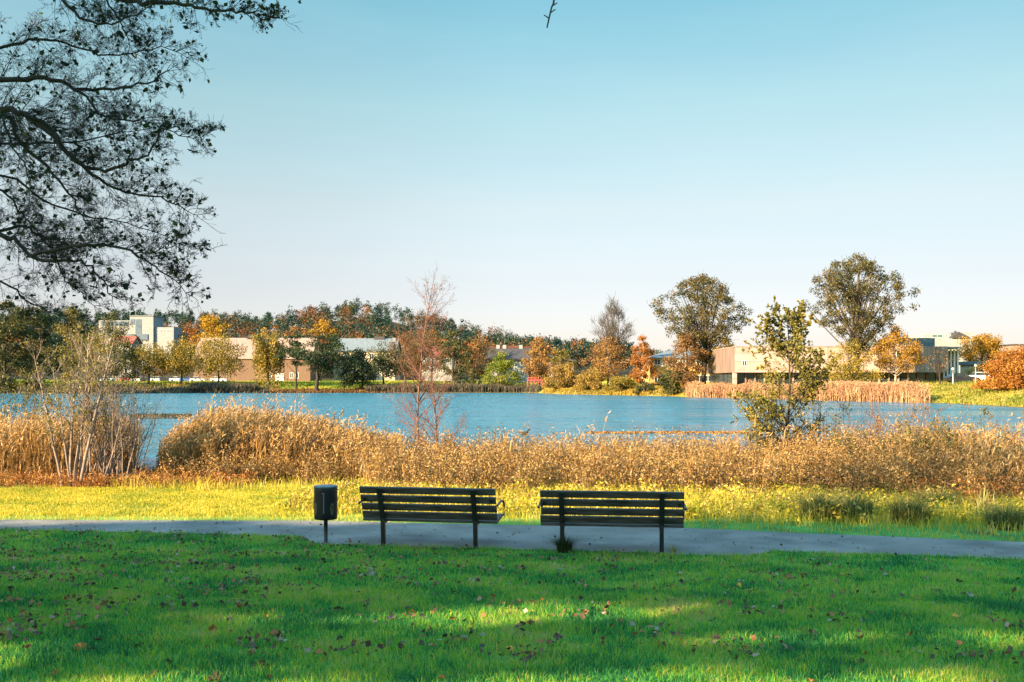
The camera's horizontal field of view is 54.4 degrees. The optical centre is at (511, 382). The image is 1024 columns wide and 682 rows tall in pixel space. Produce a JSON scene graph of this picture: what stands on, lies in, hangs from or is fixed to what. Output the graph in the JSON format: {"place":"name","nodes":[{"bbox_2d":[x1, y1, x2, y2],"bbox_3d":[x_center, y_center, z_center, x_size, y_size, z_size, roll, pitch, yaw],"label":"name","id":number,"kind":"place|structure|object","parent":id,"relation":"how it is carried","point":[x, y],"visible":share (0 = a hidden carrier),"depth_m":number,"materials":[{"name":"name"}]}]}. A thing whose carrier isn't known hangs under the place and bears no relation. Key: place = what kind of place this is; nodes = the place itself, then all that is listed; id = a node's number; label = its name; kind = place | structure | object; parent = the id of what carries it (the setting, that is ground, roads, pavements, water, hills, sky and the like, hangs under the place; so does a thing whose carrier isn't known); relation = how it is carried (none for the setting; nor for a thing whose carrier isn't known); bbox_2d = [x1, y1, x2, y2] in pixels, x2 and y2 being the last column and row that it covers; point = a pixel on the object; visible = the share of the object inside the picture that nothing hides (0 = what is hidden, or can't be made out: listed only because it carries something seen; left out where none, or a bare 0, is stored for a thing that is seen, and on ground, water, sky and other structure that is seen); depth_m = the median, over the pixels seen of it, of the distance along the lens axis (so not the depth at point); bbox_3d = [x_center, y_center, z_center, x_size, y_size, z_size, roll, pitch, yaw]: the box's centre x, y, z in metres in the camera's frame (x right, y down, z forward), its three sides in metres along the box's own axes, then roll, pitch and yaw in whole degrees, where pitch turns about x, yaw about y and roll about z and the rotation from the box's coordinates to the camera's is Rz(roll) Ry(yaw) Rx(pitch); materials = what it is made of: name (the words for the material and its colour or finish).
{"place":"outdoors","nodes":[
{"label":"outdoors","id":0,"kind":"place"},
{"bbox_2d":[0,485,345,516],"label":"lawn grass","id":1,"kind":"structure","parent":0,"point":[132,497],"depth_m":18.93,"materials":[{"name":"plant"}]},
{"bbox_2d":[0,579,1023,681],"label":"lawn grass","id":2,"kind":"structure","parent":0,"point":[842,602],"depth_m":6.84,"materials":[{"name":"plant"}]},
{"bbox_2d":[0,526,1023,598],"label":"lawn grass","id":3,"kind":"structure","parent":0,"point":[908,578],"depth_m":11.28,"materials":[{"name":"plant"}]},
{"bbox_2d":[0,393,1023,469],"bbox_3d":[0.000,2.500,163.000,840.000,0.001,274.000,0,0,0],"label":"lake water","id":4,"kind":"structure","parent":0,"point":[541,413],"depth_m":83.85,"materials":[{"name":"teal liquid"}]},
{"bbox_2d":[131,413,191,418],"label":"floating plants","id":5,"kind":"object","parent":4,"relation":"on","point":[172,415],"visible":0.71,"depth_m":72.98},
{"bbox_2d":[187,381,259,392],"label":"reed bed","id":6,"kind":"object","parent":4,"relation":"on","point":[238,387],"visible":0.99,"depth_m":243.06,"materials":[{"name":"plant"}]},
{"bbox_2d":[586,430,751,433],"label":"floating plants","id":7,"kind":"object","parent":4,"relation":"on","point":[653,432],"visible":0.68,"depth_m":49.18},
{"bbox_2d":[0,317,1023,681],"bbox_3d":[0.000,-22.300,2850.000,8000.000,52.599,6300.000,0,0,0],"label":"ground","id":8,"kind":"structure","parent":0,"point":[686,525],"depth_m":12.40,"materials":[{"name":"plant"}]},
{"bbox_2d":[0,299,36,393],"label":"broad tree","id":9,"kind":"object","parent":8,"relation":"on","point":[10,330],"visible":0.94,"depth_m":214.32,"materials":[{"name":"green plant"}]},
{"bbox_2d":[0,336,38,376],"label":"lakeside wood","id":10,"kind":"object","parent":8,"relation":"on","point":[13,370],"visible":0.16,"depth_m":263.25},
{"bbox_2d":[7,306,63,393],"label":"broad tree","id":11,"kind":"object","parent":8,"relation":"on","point":[42,322],"visible":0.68,"depth_m":221.21,"materials":[{"name":"green plant"}]},
{"bbox_2d":[0,352,70,429],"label":"alder bush","id":12,"kind":"object","parent":8,"relation":"on","point":[28,394],"visible":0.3,"depth_m":29.04,"materials":[{"name":"brown plant"}]},
{"bbox_2d":[39,305,97,385],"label":"broad tree","id":13,"kind":"object","parent":8,"relation":"on","point":[70,341],"visible":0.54,"depth_m":239.90,"materials":[{"name":"green plant"}]},
{"bbox_2d":[0,398,149,482],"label":"reed bed","id":14,"kind":"object","parent":8,"relation":"on","point":[26,444],"visible":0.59,"depth_m":24.15,"materials":[{"name":"plant"}]},
{"bbox_2d":[19,316,136,486],"bbox_3d":[-9.906,0.430,23.043,2.470,3.961,1.722,0,0,0],"label":"multi stem alder","id":15,"kind":"object","parent":8,"relation":"on","point":[92,372],"visible":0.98,"depth_m":22.86,"materials":[{"name":"brown plant"}]},
{"bbox_2d":[68,332,123,380],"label":"broad tree","id":16,"kind":"object","parent":8,"relation":"on","point":[105,346],"visible":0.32,"depth_m":254.87,"materials":[{"name":"green plant"}]},
{"bbox_2d":[60,350,162,484],"bbox_3d":[-9.486,0.780,23.464,2.253,3.273,2.319,0,0,-40],"label":"bare shrub","id":17,"kind":"object","parent":8,"relation":"on","point":[107,442],"visible":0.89,"depth_m":23.34,"materials":[{"name":"brown plant"}]},
{"bbox_2d":[82,310,148,376],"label":"broad tree","id":18,"kind":"object","parent":8,"relation":"on","point":[120,330],"visible":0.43,"depth_m":299.57,"materials":[{"name":"green plant"}]},
{"bbox_2d":[108,336,142,378],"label":"red roofed house","id":19,"kind":"structure","parent":8,"relation":"on","point":[133,338],"depth_m":332.16,"materials":[{"name":"tile"}]},
{"bbox_2d":[108,340,152,383],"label":"broad tree","id":20,"kind":"object","parent":8,"relation":"on","point":[133,375],"visible":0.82,"depth_m":257.93,"materials":[{"name":"green plant"}]},
{"bbox_2d":[0,462,269,487],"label":"undergrowth","id":21,"kind":"object","parent":8,"relation":"on","point":[41,478],"visible":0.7,"depth_m":22.89,"materials":[{"name":"plant"}]},
{"bbox_2d":[93,370,176,476],"bbox_3d":[-9.364,1.043,24.397,2.512,2.782,2.272,0,0,-13],"label":"bare shrub","id":22,"kind":"object","parent":8,"relation":"on","point":[140,432],"visible":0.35,"depth_m":24.39,"materials":[{"name":"brown plant"}]},
{"bbox_2d":[1,384,270,393],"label":"shoreline","id":23,"kind":"structure","parent":8,"relation":"on","point":[172,389],"depth_m":241.08,"materials":[{"name":"plant"}]},
{"bbox_2d":[99,315,180,365],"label":"white building","id":24,"kind":"structure","parent":8,"relation":"on","point":[150,328],"depth_m":426.00,"materials":[{"name":"paint"}]},
{"bbox_2d":[15,382,278,390],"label":"hedge","id":25,"kind":"object","parent":8,"relation":"on","point":[272,385],"visible":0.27,"depth_m":250.93,"materials":[{"name":"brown plant"}]},
{"bbox_2d":[125,340,169,383],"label":"weeping tree","id":26,"kind":"object","parent":8,"relation":"on","point":[150,356],"visible":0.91,"depth_m":260.40,"materials":[{"name":"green plant"}]},
{"bbox_2d":[156,335,203,383],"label":"weeping tree","id":27,"kind":"object","parent":8,"relation":"on","point":[178,362],"visible":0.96,"depth_m":262.53,"materials":[{"name":"green plant"}]},
{"bbox_2d":[190,313,233,343],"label":"yellow tree","id":28,"kind":"object","parent":8,"relation":"on","point":[209,323],"visible":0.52,"depth_m":398.58,"materials":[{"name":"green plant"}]},
{"bbox_2d":[183,331,248,382],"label":"broad tree","id":29,"kind":"object","parent":8,"relation":"on","point":[218,353],"visible":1,"depth_m":260.00,"materials":[{"name":"green plant"}]},
{"bbox_2d":[191,334,321,380],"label":"barn","id":30,"kind":"structure","parent":8,"relation":"on","point":[303,374],"depth_m":300.00,"materials":[{"name":"painted wall cladding"},{"name":"pale roofing sheet"}]},
{"bbox_2d":[250,327,287,385],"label":"weeping willow","id":31,"kind":"object","parent":8,"relation":"on","point":[265,349],"visible":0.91,"depth_m":256.08,"materials":[{"name":"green plant"}]},
{"bbox_2d":[0,0,556,336],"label":"overhanging tree","id":32,"kind":"object","parent":8,"relation":"on","point":[56,245],"visible":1,"depth_m":7.25,"materials":[{"name":"black plant"}]},
{"bbox_2d":[156,391,407,480],"bbox_3d":[-6.234,1.525,27.600,7.393,2.650,7.795,0,0,0],"label":"reed bed","id":33,"kind":"object","parent":8,"relation":"on","point":[255,431],"visible":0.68,"depth_m":24.86,"materials":[{"name":"plant"}]},
{"bbox_2d":[12,380,566,389],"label":"bank grass","id":34,"kind":"structure","parent":8,"relation":"on","point":[302,385],"depth_m":269.61,"materials":[{"name":"plant"}]},
{"bbox_2d":[271,334,315,388],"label":"dark pine","id":35,"kind":"object","parent":8,"relation":"on","point":[286,350],"visible":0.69,"depth_m":251.64,"materials":[{"name":"green plant"}]},
{"bbox_2d":[279,325,308,337],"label":"broad tree","id":36,"kind":"object","parent":8,"relation":"on","point":[302,330],"visible":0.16,"depth_m":334.32,"materials":[{"name":"brown plant"}]},
{"bbox_2d":[289,333,353,390],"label":"dark pine","id":37,"kind":"object","parent":8,"relation":"on","point":[332,345],"visible":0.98,"depth_m":246.98,"materials":[{"name":"green plant"}]},
{"bbox_2d":[306,319,339,340],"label":"yellow tree","id":38,"kind":"object","parent":8,"relation":"on","point":[323,328],"visible":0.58,"depth_m":418.63,"materials":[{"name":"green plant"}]},
{"bbox_2d":[270,387,391,392],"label":"reed bed","id":39,"kind":"object","parent":8,"relation":"on","point":[322,390],"visible":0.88,"depth_m":247.69,"materials":[{"name":"brown plant"}]},
{"bbox_2d":[0,298,670,368],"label":"hillside wood","id":40,"kind":"object","parent":8,"relation":"on","point":[308,319],"visible":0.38,"depth_m":568.44,"materials":[{"name":"plant"}]},
{"bbox_2d":[315,349,369,389],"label":"dark tree","id":41,"kind":"object","parent":8,"relation":"on","point":[345,377],"visible":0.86,"depth_m":248.82,"materials":[{"name":"green plant"}]},
{"bbox_2d":[338,347,386,388],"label":"dark tree","id":42,"kind":"object","parent":8,"relation":"on","point":[367,373],"visible":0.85,"depth_m":250.27,"materials":[{"name":"green plant"}]},
{"bbox_2d":[333,336,401,379],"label":"hall","id":43,"kind":"structure","parent":8,"relation":"on","point":[352,344],"depth_m":321.73,"materials":[{"name":"paint"}]},
{"bbox_2d":[361,341,410,383],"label":"dark tree","id":44,"kind":"object","parent":8,"relation":"on","point":[386,371],"visible":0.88,"depth_m":253.13,"materials":[{"name":"green plant"}]},
{"bbox_2d":[384,334,426,381],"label":"broad tree","id":45,"kind":"object","parent":8,"relation":"on","point":[404,357],"visible":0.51,"depth_m":274.48,"materials":[{"name":"brown plant"}]},
{"bbox_2d":[385,262,459,451],"bbox_3d":[-2.328,-0.338,25.622,1.940,5.567,2.005,0,0,-8],"label":"young birch","id":46,"kind":"object","parent":8,"relation":"on","point":[418,401],"visible":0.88,"depth_m":25.64,"materials":[{"name":"red plant"}]},
{"bbox_2d":[404,331,460,381],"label":"broad tree","id":47,"kind":"object","parent":8,"relation":"on","point":[431,347],"visible":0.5,"depth_m":274.59,"materials":[{"name":"green plant"}]},
{"bbox_2d":[395,320,471,451],"bbox_3d":[-1.952,0.418,24.960,2.054,4.035,2.000,0,0,0],"label":"young birch","id":48,"kind":"object","parent":8,"relation":"on","point":[434,405],"visible":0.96,"depth_m":24.93,"materials":[{"name":"red plant"}]},
{"bbox_2d":[422,346,455,380],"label":"white house","id":49,"kind":"structure","parent":8,"relation":"on","point":[448,365],"depth_m":300.00,"materials":[{"name":"red tile"}]},
{"bbox_2d":[172,328,722,374],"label":"hillside wood","id":50,"kind":"object","parent":8,"relation":"on","point":[574,353],"visible":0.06,"depth_m":358.24,"materials":[{"name":"plant"}]},
{"bbox_2d":[364,382,541,392],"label":"reed bed","id":51,"kind":"object","parent":8,"relation":"on","point":[490,388],"visible":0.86,"depth_m":248.49,"materials":[{"name":"plant"}]},
{"bbox_2d":[436,330,474,382],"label":"broad tree","id":52,"kind":"object","parent":8,"relation":"on","point":[455,351],"visible":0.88,"depth_m":260.93,"materials":[{"name":"green plant"}]},
{"bbox_2d":[454,333,502,381],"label":"broad tree","id":53,"kind":"object","parent":8,"relation":"on","point":[481,345],"visible":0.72,"depth_m":269.61,"materials":[{"name":"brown plant"}]},
{"bbox_2d":[480,350,524,385],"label":"tree","id":54,"kind":"object","parent":8,"relation":"on","point":[499,365],"visible":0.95,"depth_m":251.23,"materials":[{"name":"green plant"}]},
{"bbox_2d":[0,519,1023,663],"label":"leaf litter","id":55,"kind":"object","parent":8,"relation":"on","point":[339,637],"visible":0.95,"depth_m":9.24,"materials":[{"name":"brown plant"}]},
{"bbox_2d":[0,510,1023,541],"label":"verge grass","id":56,"kind":"structure","parent":8,"relation":"on","point":[688,522],"depth_m":15.93,"materials":[{"name":"plant"}]},
{"bbox_2d":[487,345,575,382],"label":"dark roofed house","id":57,"kind":"structure","parent":8,"relation":"on","point":[516,354],"depth_m":276.18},
{"bbox_2d":[521,336,556,386],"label":"broad tree","id":58,"kind":"object","parent":8,"relation":"on","point":[541,369],"visible":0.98,"depth_m":246.92,"materials":[{"name":"orange plant"}]},
{"bbox_2d":[541,363,577,387],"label":"round willow","id":59,"kind":"object","parent":8,"relation":"on","point":[565,376],"visible":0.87,"depth_m":224.46,"materials":[{"name":"yellow plant"}]},
{"bbox_2d":[544,533,581,552],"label":"grass tussock","id":60,"kind":"object","parent":8,"relation":"on","point":[564,544],"depth_m":13.16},
{"bbox_2d":[549,348,576,375],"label":"broad tree","id":61,"kind":"object","parent":8,"relation":"on","point":[561,358],"visible":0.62,"depth_m":261.97,"materials":[{"name":"green plant"}]},
{"bbox_2d":[152,408,1023,496],"bbox_3d":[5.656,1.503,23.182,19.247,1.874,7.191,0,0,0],"label":"reed bed","id":62,"kind":"object","parent":8,"relation":"on","point":[596,461],"visible":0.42,"depth_m":21.43,"materials":[{"name":"plant"}]},
{"bbox_2d":[573,367,609,389],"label":"round willow","id":63,"kind":"object","parent":8,"relation":"on","point":[594,377],"visible":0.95,"depth_m":212.43,"materials":[{"name":"yellow plant"}]},
{"bbox_2d":[578,335,629,383],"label":"broad tree","id":64,"kind":"object","parent":8,"relation":"on","point":[611,352],"visible":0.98,"depth_m":217.28,"materials":[{"name":"orange plant"}]},
{"bbox_2d":[590,292,636,379],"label":"bare tree","id":65,"kind":"object","parent":8,"relation":"on","point":[612,328],"visible":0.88,"depth_m":221.23,"materials":[{"name":"grey plant"}]},
{"bbox_2d":[542,385,684,395],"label":"bank grass","id":66,"kind":"structure","parent":8,"relation":"on","point":[657,390],"depth_m":205.74,"materials":[{"name":"yellow plant"}]},
{"bbox_2d":[602,375,636,390],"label":"shrub","id":67,"kind":"object","parent":8,"relation":"on","point":[614,383],"visible":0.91,"depth_m":203.60,"materials":[{"name":"yellow plant"}]},
{"bbox_2d":[628,334,657,385],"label":"red birch","id":68,"kind":"object","parent":8,"relation":"on","point":[643,362],"visible":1,"depth_m":203.53,"materials":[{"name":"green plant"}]},
{"bbox_2d":[631,381,654,393],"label":"shrub","id":69,"kind":"object","parent":8,"relation":"on","point":[644,387],"visible":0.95,"depth_m":194.40,"materials":[{"name":"green plant"}]},
{"bbox_2d":[275,471,1023,523],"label":"rough weeds","id":70,"kind":"object","parent":8,"relation":"on","point":[692,509],"visible":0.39,"depth_m":17.60,"materials":[{"name":"yellow plant"}]},
{"bbox_2d":[658,367,685,393],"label":"shrub","id":71,"kind":"object","parent":8,"relation":"on","point":[668,384],"visible":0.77,"depth_m":182.62,"materials":[{"name":"green plant"}]},
{"bbox_2d":[644,347,708,383],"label":"yellow house","id":72,"kind":"structure","parent":8,"relation":"on","point":[660,366],"depth_m":207.00,"materials":[{"name":"paint"}]},
{"bbox_2d":[662,331,710,388],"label":"broad tree","id":73,"kind":"object","parent":8,"relation":"on","point":[689,376],"visible":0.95,"depth_m":181.24,"materials":[{"name":"orange plant"}]},
{"bbox_2d":[647,268,752,383],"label":"poplar tree","id":74,"kind":"object","parent":8,"relation":"on","point":[704,332],"visible":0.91,"depth_m":184.10,"materials":[{"name":"green plant"}]},
{"bbox_2d":[684,381,752,397],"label":"reed bed","id":75,"kind":"object","parent":8,"relation":"on","point":[711,390],"visible":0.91,"depth_m":167.83,"materials":[{"name":"plant"}]},
{"bbox_2d":[725,295,847,452],"bbox_3d":[6.787,0.121,24.915,2.857,4.630,2.542,0,0,0],"label":"young alder","id":76,"kind":"object","parent":8,"relation":"on","point":[812,378],"visible":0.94,"depth_m":24.94,"materials":[{"name":"green plant"}]},
{"bbox_2d":[740,379,858,460],"bbox_3d":[7.278,1.160,25.387,3.154,2.587,2.345,0,0,0],"label":"willow bush","id":77,"kind":"object","parent":8,"relation":"on","point":[795,423],"visible":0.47,"depth_m":25.10,"materials":[{"name":"brown plant"}]},
{"bbox_2d":[782,486,850,520],"bbox_3d":[5.008,1.971,16.277,1.514,0.563,1.490,0,0,-25],"label":"sedge tussock","id":78,"kind":"object","parent":8,"relation":"on","point":[811,505],"visible":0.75,"depth_m":16.21,"materials":[{"name":"plant"}]},
{"bbox_2d":[706,338,962,385],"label":"concrete building","id":79,"kind":"structure","parent":8,"relation":"on","point":[737,365],"depth_m":167.00,"materials":[{"name":"beige concrete"}]},
{"bbox_2d":[746,379,932,402],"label":"reed bed","id":80,"kind":"object","parent":8,"relation":"on","point":[863,391],"visible":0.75,"depth_m":132.80,"materials":[{"name":"plant"}]},
{"bbox_2d":[818,338,884,382],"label":"tree","id":81,"kind":"object","parent":8,"relation":"on","point":[854,361],"visible":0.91,"depth_m":147.03,"materials":[{"name":"yellow plant"}]},
{"bbox_2d":[817,486,897,521],"bbox_3d":[5.564,1.961,16.218,1.588,0.582,1.633,0,0,0],"label":"sedge tussock","id":82,"kind":"object","parent":8,"relation":"on","point":[860,504],"visible":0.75,"depth_m":16.09,"materials":[{"name":"plant"}]},
{"bbox_2d":[800,252,920,381],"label":"poplar tree","id":83,"kind":"object","parent":8,"relation":"on","point":[856,310],"visible":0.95,"depth_m":150.60,"materials":[{"name":"green plant"}]},
{"bbox_2d":[768,405,1023,499],"bbox_3d":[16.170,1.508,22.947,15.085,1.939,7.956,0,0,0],"label":"reed bed","id":84,"kind":"object","parent":8,"relation":"on","point":[996,451],"visible":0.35,"depth_m":21.02,"materials":[{"name":"plant"}]},
{"bbox_2d":[869,324,927,381],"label":"amber tree","id":85,"kind":"object","parent":8,"relation":"on","point":[883,345],"visible":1,"depth_m":149.44,"materials":[{"name":"orange plant"}]},
{"bbox_2d":[795,390,1017,449],"bbox_3d":[10.185,1.277,24.807,5.832,2.332,3.717,0,0,0],"label":"twiggy shrub","id":86,"kind":"object","parent":8,"relation":"on","point":[880,424],"visible":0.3,"depth_m":24.83,"materials":[{"name":"red plant"}]},
{"bbox_2d":[871,492,948,524],"bbox_3d":[6.360,1.981,15.902,1.486,0.543,1.487,0,0,30],"label":"sedge tussock","id":87,"kind":"object","parent":8,"relation":"on","point":[910,510],"visible":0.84,"depth_m":15.83,"materials":[{"name":"plant"}]},
{"bbox_2d":[821,399,1023,471],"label":"twiggy shrub","id":88,"kind":"object","parent":8,"relation":"on","point":[920,441],"visible":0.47,"depth_m":21.91,"materials":[{"name":"brown plant"}]},
{"bbox_2d":[899,483,970,507],"bbox_3d":[7.523,2.019,17.608,1.589,0.566,1.555,0,0,0],"label":"sedge tussock","id":89,"kind":"object","parent":8,"relation":"on","point":[938,494],"visible":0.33,"depth_m":17.55,"materials":[{"name":"plant"}]},
{"bbox_2d":[926,347,957,383],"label":"bare tree","id":90,"kind":"object","parent":8,"relation":"on","point":[938,370],"visible":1,"depth_m":145.93,"materials":[{"name":"brown plant"}]},
{"bbox_2d":[909,331,975,372],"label":"apartment block","id":91,"kind":"structure","parent":8,"relation":"on","point":[947,339],"depth_m":335.00,"materials":[{"name":"paint"}]},
{"bbox_2d":[869,462,1023,503],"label":"undergrowth","id":92,"kind":"object","parent":8,"relation":"on","point":[992,489],"visible":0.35,"depth_m":18.87,"materials":[{"name":"plant"}]},
{"bbox_2d":[944,373,977,382],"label":"parked car","id":93,"kind":"object","parent":8,"relation":"on","point":[961,377],"visible":0.65,"depth_m":147.19,"materials":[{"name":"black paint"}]},
{"bbox_2d":[923,380,1023,406],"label":"bank grass","id":94,"kind":"structure","parent":8,"relation":"on","point":[980,397],"depth_m":119.95,"materials":[{"name":"plant"}]},
{"bbox_2d":[955,333,1004,361],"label":"oak tree","id":95,"kind":"object","parent":8,"relation":"on","point":[983,348],"visible":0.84,"depth_m":173.24,"materials":[{"name":"yellow plant"}]},
{"bbox_2d":[959,361,1002,373],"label":"pavilion","id":96,"kind":"structure","parent":8,"relation":"on","point":[966,365],"depth_m":173.41,"materials":[{"name":"paint"}]},
{"bbox_2d":[969,344,1023,390],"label":"orange bush","id":97,"kind":"object","parent":8,"relation":"on","point":[1011,376],"visible":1,"depth_m":117.06,"materials":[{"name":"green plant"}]},
{"bbox_2d":[969,501,1023,530],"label":"sedge tussock","id":98,"kind":"object","parent":8,"relation":"on","point":[1008,515],"visible":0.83,"depth_m":15.21,"materials":[{"name":"plant"}]},
{"bbox_2d":[0,520,1023,559],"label":"path","id":99,"kind":"structure","parent":0,"point":[620,539],"depth_m":14.50,"materials":[{"name":"asphalt"}]},
{"bbox_2d":[314,484,337,542],"bbox_3d":[-2.609,1.836,13.952,0.334,0.808,0.336,0,0,0],"label":"litter bin","id":100,"kind":"object","parent":99,"relation":"on","point":[325,502],"visible":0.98,"depth_m":13.82,"materials":[{"name":"black metal"}]},
{"bbox_2d":[358,486,504,548],"bbox_3d":[-1.113,1.829,13.762,1.962,0.826,0.677,0,0,10],"label":"park bench","id":101,"kind":"object","parent":99,"relation":"on","point":[405,514],"visible":1,"depth_m":13.56,"materials":[{"name":"black paint"}]},
{"bbox_2d":[537,490,686,553],"bbox_3d":[1.337,1.830,13.332,1.962,0.824,0.677,0,0,7],"label":"park bench","id":102,"kind":"object","parent":99,"relation":"on","point":[562,518],"visible":0.98,"depth_m":13.12,"materials":[{"name":"black paint"}]},
{"bbox_2d":[0,0,1023,360],"label":"sky","id":103,"kind":"structure","parent":0,"point":[630,149],"materials":[{"name":"blue"}]},
{"bbox_2d":[112,472,1023,535],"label":"rough grass","id":104,"kind":"structure","parent":0,"point":[883,518],"depth_m":17.07,"materials":[{"name":"plant"}]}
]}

